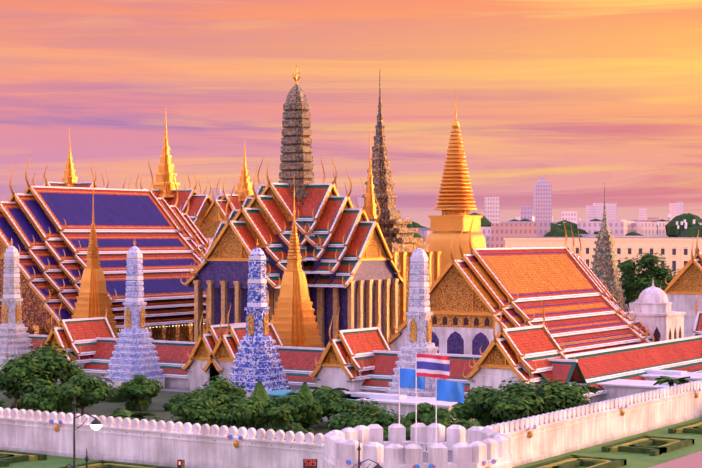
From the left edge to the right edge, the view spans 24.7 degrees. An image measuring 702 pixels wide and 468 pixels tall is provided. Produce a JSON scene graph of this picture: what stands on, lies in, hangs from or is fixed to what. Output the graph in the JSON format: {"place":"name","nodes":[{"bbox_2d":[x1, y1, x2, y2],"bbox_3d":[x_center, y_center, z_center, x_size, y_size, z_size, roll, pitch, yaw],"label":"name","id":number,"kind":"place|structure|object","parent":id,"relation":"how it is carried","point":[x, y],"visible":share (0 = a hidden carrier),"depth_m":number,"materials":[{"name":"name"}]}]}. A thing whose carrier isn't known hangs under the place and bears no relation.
{"place":"outdoors","nodes":[
{"label":"outdoors","id":0,"kind":"place"},
{"bbox_2d":[0,400,6,406],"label":"palm tree","id":1,"kind":"object","parent":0,"point":[1,402],"visible":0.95,"depth_m":207.04,"materials":[{"name":"green plant"}]},
{"bbox_2d":[32,129,108,187],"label":"spire","id":2,"kind":"structure","parent":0,"point":[69,178],"depth_m":448.76,"materials":[{"name":"gold metal"}]},
{"bbox_2d":[0,156,209,341],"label":"temple hall","id":3,"kind":"structure","parent":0,"point":[46,229],"depth_m":332.63,"materials":[{"name":"blue tile"}]},
{"bbox_2d":[122,107,212,234],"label":"spire","id":4,"kind":"structure","parent":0,"point":[199,205],"depth_m":445.97,"materials":[{"name":"gold metal"}]},
{"bbox_2d":[0,383,523,442],"bbox_3d":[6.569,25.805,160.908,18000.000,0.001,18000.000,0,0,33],"label":"ground sheet","id":5,"kind":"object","parent":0,"point":[107,409],"depth_m":235.50,"materials":[{"name":"green plant"}]},
{"bbox_2d":[0,356,56,408],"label":"tree","id":6,"kind":"object","parent":5,"relation":"on","point":[14,375],"visible":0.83,"depth_m":219.95,"materials":[{"name":"green plant"}]},
{"bbox_2d":[0,339,84,385],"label":"tree","id":7,"kind":"object","parent":5,"relation":"on","point":[49,358],"visible":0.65,"depth_m":225.26,"materials":[{"name":"green plant"}]},
{"bbox_2d":[19,382,80,412],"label":"garden tree","id":8,"kind":"object","parent":5,"relation":"on","point":[44,398],"visible":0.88,"depth_m":211.20,"materials":[{"name":"green plant"}]},
{"bbox_2d":[41,299,116,383],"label":"small pavilion","id":9,"kind":"structure","parent":5,"relation":"on","point":[77,338],"depth_m":279.54,"materials":[{"name":"red tile"}]},
{"bbox_2d":[54,372,118,414],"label":"tree","id":10,"kind":"object","parent":5,"relation":"on","point":[90,390],"visible":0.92,"depth_m":213.32,"materials":[{"name":"green plant"}]},
{"bbox_2d":[108,409,154,420],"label":"bush","id":11,"kind":"object","parent":5,"relation":"on","point":[123,413],"visible":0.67,"depth_m":197.57,"materials":[{"name":"green plant"}]},
{"bbox_2d":[116,374,163,410],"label":"garden tree","id":12,"kind":"object","parent":5,"relation":"on","point":[140,387],"visible":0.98,"depth_m":231.98,"materials":[{"name":"green plant"}]},
{"bbox_2d":[0,407,323,467],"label":"palace wall","id":13,"kind":"structure","parent":5,"relation":"on","point":[128,441],"depth_m":178.56,"materials":[{"name":"white paint"}]},
{"bbox_2d":[49,388,700,467],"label":"wall decorations","id":14,"kind":"structure","parent":13,"relation":"attached to","point":[236,443],"depth_m":172.27,"materials":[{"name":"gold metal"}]},
{"bbox_2d":[168,395,239,428],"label":"garden tree","id":15,"kind":"object","parent":5,"relation":"on","point":[201,410],"visible":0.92,"depth_m":197.54,"materials":[{"name":"green plant"}]},
{"bbox_2d":[185,375,246,420],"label":"tree","id":16,"kind":"object","parent":5,"relation":"on","point":[219,390],"visible":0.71,"depth_m":212.62,"materials":[{"name":"green plant"}]},
{"bbox_2d":[228,240,289,399],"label":"prang tower","id":17,"kind":"structure","parent":5,"relation":"on","point":[256,360],"depth_m":247.69,"materials":[{"name":"white paint"}]},
{"bbox_2d":[226,395,292,429],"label":"garden tree","id":18,"kind":"object","parent":5,"relation":"on","point":[248,413],"visible":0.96,"depth_m":195.57,"materials":[{"name":"green plant"}]},
{"bbox_2d":[250,381,269,424],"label":"cone topiary","id":19,"kind":"object","parent":5,"relation":"on","point":[259,390],"visible":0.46,"depth_m":213.57,"materials":[{"name":"green plant"}]},
{"bbox_2d":[260,390,324,424],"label":"garden tree","id":20,"kind":"object","parent":5,"relation":"on","point":[299,407],"visible":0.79,"depth_m":207.05,"materials":[{"name":"green plant"}]},
{"bbox_2d":[2,384,591,442],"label":"garden shrubs","id":21,"kind":"object","parent":5,"relation":"on","point":[133,404],"visible":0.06,"depth_m":226.82,"materials":[{"name":"green plant"}]},
{"bbox_2d":[298,382,323,425],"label":"cone topiary","id":22,"kind":"object","parent":5,"relation":"on","point":[305,390],"visible":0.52,"depth_m":211.32,"materials":[{"name":"green plant"}]},
{"bbox_2d":[309,386,348,397],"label":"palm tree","id":23,"kind":"object","parent":5,"relation":"on","point":[339,392],"visible":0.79,"depth_m":221.99,"materials":[{"name":"green plant"}]},
{"bbox_2d":[312,390,358,418],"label":"garden tree","id":24,"kind":"object","parent":5,"relation":"on","point":[330,402],"visible":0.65,"depth_m":212.38,"materials":[{"name":"green plant"}]},
{"bbox_2d":[0,420,701,467],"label":"hedge parterres","id":25,"kind":"object","parent":5,"relation":"on","point":[643,444],"visible":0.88,"depth_m":182.65,"materials":[{"name":"green plant"}]},
{"bbox_2d":[326,398,405,430],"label":"garden tree","id":26,"kind":"object","parent":5,"relation":"on","point":[367,414],"visible":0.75,"depth_m":191.32,"materials":[{"name":"green plant"}]},
{"bbox_2d":[383,418,414,440],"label":"garden tree","id":27,"kind":"object","parent":5,"relation":"on","point":[406,423],"visible":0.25,"depth_m":186.93,"materials":[{"name":"green plant"}]},
{"bbox_2d":[386,241,445,397],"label":"prang tower","id":28,"kind":"structure","parent":5,"relation":"on","point":[419,325],"depth_m":232.45,"materials":[{"name":"paint"}]},
{"bbox_2d":[406,402,450,422],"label":"garden tree","id":29,"kind":"object","parent":5,"relation":"on","point":[424,411],"visible":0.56,"depth_m":206.11,"materials":[{"name":"green plant"}]},
{"bbox_2d":[406,409,481,440],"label":"tree","id":30,"kind":"object","parent":5,"relation":"on","point":[444,419],"visible":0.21,"depth_m":177.52,"materials":[{"name":"green plant"}]},
{"bbox_2d":[450,386,507,426],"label":"tree","id":31,"kind":"object","parent":5,"relation":"on","point":[461,410],"visible":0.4,"depth_m":199.63,"materials":[{"name":"green plant"}]},
{"bbox_2d":[266,369,701,422],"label":"garden service sheds","id":32,"kind":"object","parent":5,"relation":"on","point":[617,388],"visible":0.35,"depth_m":229.36,"materials":[{"name":"white paint"}]},
{"bbox_2d":[464,377,565,421],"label":"bush","id":33,"kind":"object","parent":5,"relation":"on","point":[519,401],"visible":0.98,"depth_m":193.28,"materials":[{"name":"green plant"}]},
{"bbox_2d":[462,305,574,392],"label":"gatehouse","id":34,"kind":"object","parent":5,"relation":"on","point":[508,353],"depth_m":230.69,"materials":[{"name":"red tile"}]},
{"bbox_2d":[407,212,701,237],"bbox_3d":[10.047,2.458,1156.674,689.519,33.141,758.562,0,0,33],"label":"distant trees","id":35,"kind":"object","parent":5,"relation":"on","point":[557,230],"visible":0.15,"depth_m":827.10,"materials":[{"name":"green plant"}]},
{"bbox_2d":[529,378,589,415],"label":"tree","id":36,"kind":"object","parent":5,"relation":"on","point":[572,395],"visible":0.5,"depth_m":198.62,"materials":[{"name":"green plant"}]},
{"bbox_2d":[466,380,701,467],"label":"palace wall","id":37,"kind":"structure","parent":5,"relation":"on","point":[557,433],"depth_m":196.67,"materials":[{"name":"white paint"}]},
{"bbox_2d":[580,385,600,402],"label":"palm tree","id":38,"kind":"object","parent":5,"relation":"on","point":[593,389],"visible":0.33,"depth_m":225.27,"materials":[{"name":"green plant"}]},
{"bbox_2d":[504,214,701,278],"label":"long building","id":39,"kind":"structure","parent":5,"relation":"on","point":[675,252],"depth_m":694.95,"materials":[{"name":"paint"}]},
{"bbox_2d":[533,335,701,402],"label":"cloister gallery","id":40,"kind":"object","parent":5,"relation":"on","point":[632,362],"visible":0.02,"depth_m":258.90,"materials":[{"name":"red tile"}]},
{"bbox_2d":[653,376,690,386],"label":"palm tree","id":41,"kind":"object","parent":5,"relation":"on","point":[669,380],"visible":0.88,"depth_m":229.59,"materials":[{"name":"green plant"}]},
{"bbox_2d":[692,294,701,335],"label":"gallery gate","id":42,"kind":"structure","parent":5,"relation":"on","point":[697,329],"depth_m":299.95,"materials":[{"name":"white tile"}]},
{"bbox_2d":[57,297,638,392],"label":"palace court paving","id":43,"kind":"structure","parent":0,"point":[632,306],"depth_m":265.74,"materials":[{"name":"beige stone"}]},
{"bbox_2d":[0,238,34,369],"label":"prang tower","id":44,"kind":"structure","parent":43,"relation":"on","point":[15,339],"depth_m":281.80,"materials":[{"name":"white paint"}]},
{"bbox_2d":[72,188,118,337],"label":"golden chedi","id":45,"kind":"structure","parent":43,"relation":"on","point":[92,297],"depth_m":300.79,"materials":[{"name":"gold metal"}]},
{"bbox_2d":[104,239,164,388],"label":"prang tower","id":46,"kind":"structure","parent":43,"relation":"on","point":[134,353],"depth_m":266.09,"materials":[{"name":"white paint"}]},
{"bbox_2d":[181,303,245,391],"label":"small pavilion","id":47,"kind":"structure","parent":43,"relation":"on","point":[207,340],"depth_m":260.40,"materials":[{"name":"white paint"}]},
{"bbox_2d":[201,140,271,237],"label":"spired hall","id":48,"kind":"structure","parent":43,"relation":"on","point":[210,221],"depth_m":441.15,"materials":[{"name":"gold metal"}]},
{"bbox_2d":[201,301,284,381],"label":"small pavilion","id":49,"kind":"structure","parent":43,"relation":"on","point":[227,345],"depth_m":258.20,"materials":[{"name":"white tile"}]},
{"bbox_2d":[180,155,406,347],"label":"temple hall","id":50,"kind":"structure","parent":43,"relation":"on","point":[350,269],"depth_m":305.66,"materials":[{"name":"red tile"}]},
{"bbox_2d":[279,65,313,205],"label":"tower","id":51,"kind":"structure","parent":50,"relation":"on","point":[296,164],"depth_m":316.28,"materials":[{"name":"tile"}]},
{"bbox_2d":[363,135,377,218],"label":"spire","id":52,"kind":"structure","parent":50,"relation":"on","point":[370,208],"depth_m":333.31,"materials":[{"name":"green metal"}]},
{"bbox_2d":[273,184,322,347],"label":"golden chedi","id":53,"kind":"structure","parent":43,"relation":"on","point":[295,324],"depth_m":275.31,"materials":[{"name":"gold metal"}]},
{"bbox_2d":[28,334,589,402],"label":"cloister gallery","id":54,"kind":"object","parent":43,"relation":"on","point":[297,363],"visible":0.31,"depth_m":256.78,"materials":[{"name":"red tile"}]},
{"bbox_2d":[308,306,392,392],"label":"small pavilion","id":55,"kind":"structure","parent":43,"relation":"on","point":[346,361],"depth_m":247.05,"materials":[{"name":"red tile"}]},
{"bbox_2d":[362,76,440,337],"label":"phra mondop library","id":56,"kind":"structure","parent":43,"relation":"on","point":[400,239],"depth_m":341.98,"materials":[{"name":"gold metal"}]},
{"bbox_2d":[426,87,485,284],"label":"golden stupa","id":57,"kind":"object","parent":43,"relation":"on","point":[455,203],"visible":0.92,"depth_m":369.80,"materials":[{"name":"gold metal"}]},
{"bbox_2d":[591,182,627,311],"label":"spire","id":58,"kind":"structure","parent":43,"relation":"on","point":[604,268],"depth_m":356.06,"materials":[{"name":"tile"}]},
{"bbox_2d":[618,272,639,311],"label":"tree","id":59,"kind":"object","parent":43,"relation":"on","point":[629,296],"visible":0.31,"depth_m":471.29,"materials":[{"name":"green plant"}]},
{"bbox_2d":[617,251,675,294],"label":"tree","id":60,"kind":"object","parent":43,"relation":"on","point":[641,281],"visible":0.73,"depth_m":464.62,"materials":[{"name":"green plant"}]},
{"bbox_2d":[622,280,685,342],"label":"domed pavilion","id":61,"kind":"structure","parent":43,"relation":"on","point":[658,316],"depth_m":306.71,"materials":[{"name":"paint"}]},
{"bbox_2d":[654,269,678,289],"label":"tree","id":62,"kind":"object","parent":43,"relation":"on","point":[665,284],"visible":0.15,"depth_m":437.29,"materials":[{"name":"green plant"}]},
{"bbox_2d":[0,417,701,467],"bbox_3d":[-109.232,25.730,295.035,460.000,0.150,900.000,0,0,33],"label":"lawn","id":63,"kind":"structure","parent":0,"point":[690,456],"depth_m":184.89,"materials":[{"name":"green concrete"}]},
{"bbox_2d":[64,394,101,467],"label":"tall street lamp","id":64,"kind":"object","parent":63,"relation":"on","point":[96,424],"visible":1,"depth_m":117.34,"materials":[{"name":"grey metal"}]},
{"bbox_2d":[85,448,88,467],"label":"ornate street lamp","id":65,"kind":"object","parent":63,"relation":"on","point":[86,458],"visible":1,"depth_m":111.30,"materials":[{"name":"grey metal"}]},
{"bbox_2d":[177,459,316,467],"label":"traffic signal","id":66,"kind":"object","parent":63,"relation":"on","point":[309,463],"visible":1,"depth_m":129.91,"materials":[{"name":"grey metal"}]},
{"bbox_2d":[352,442,382,467],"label":"street lamp","id":67,"kind":"object","parent":63,"relation":"on","point":[359,462],"visible":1,"depth_m":126.93,"materials":[{"name":"grey metal"}]},
{"bbox_2d":[321,352,513,467],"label":"fort with flags","id":68,"kind":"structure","parent":63,"relation":"on","point":[425,446],"depth_m":157.87,"materials":[{"name":"white paint"}]},
{"bbox_2d":[0,0,701,227],"label":"sky","id":69,"kind":"structure","parent":0,"point":[579,96],"materials":[{"name":"orange"}]},
{"bbox_2d":[205,177,701,247],"bbox_3d":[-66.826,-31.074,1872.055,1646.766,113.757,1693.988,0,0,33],"label":"city skyline","id":70,"kind":"structure","parent":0,"point":[496,233],"depth_m":1192.52},
{"bbox_2d":[382,217,659,354],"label":"temple building","id":71,"kind":"structure","parent":0,"point":[473,292],"depth_m":275.43,"materials":[{"name":"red tile"}]},
{"bbox_2d":[660,230,701,337],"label":"white hall","id":72,"kind":"structure","parent":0,"point":[683,290],"depth_m":348.48,"materials":[{"name":"white paint"}]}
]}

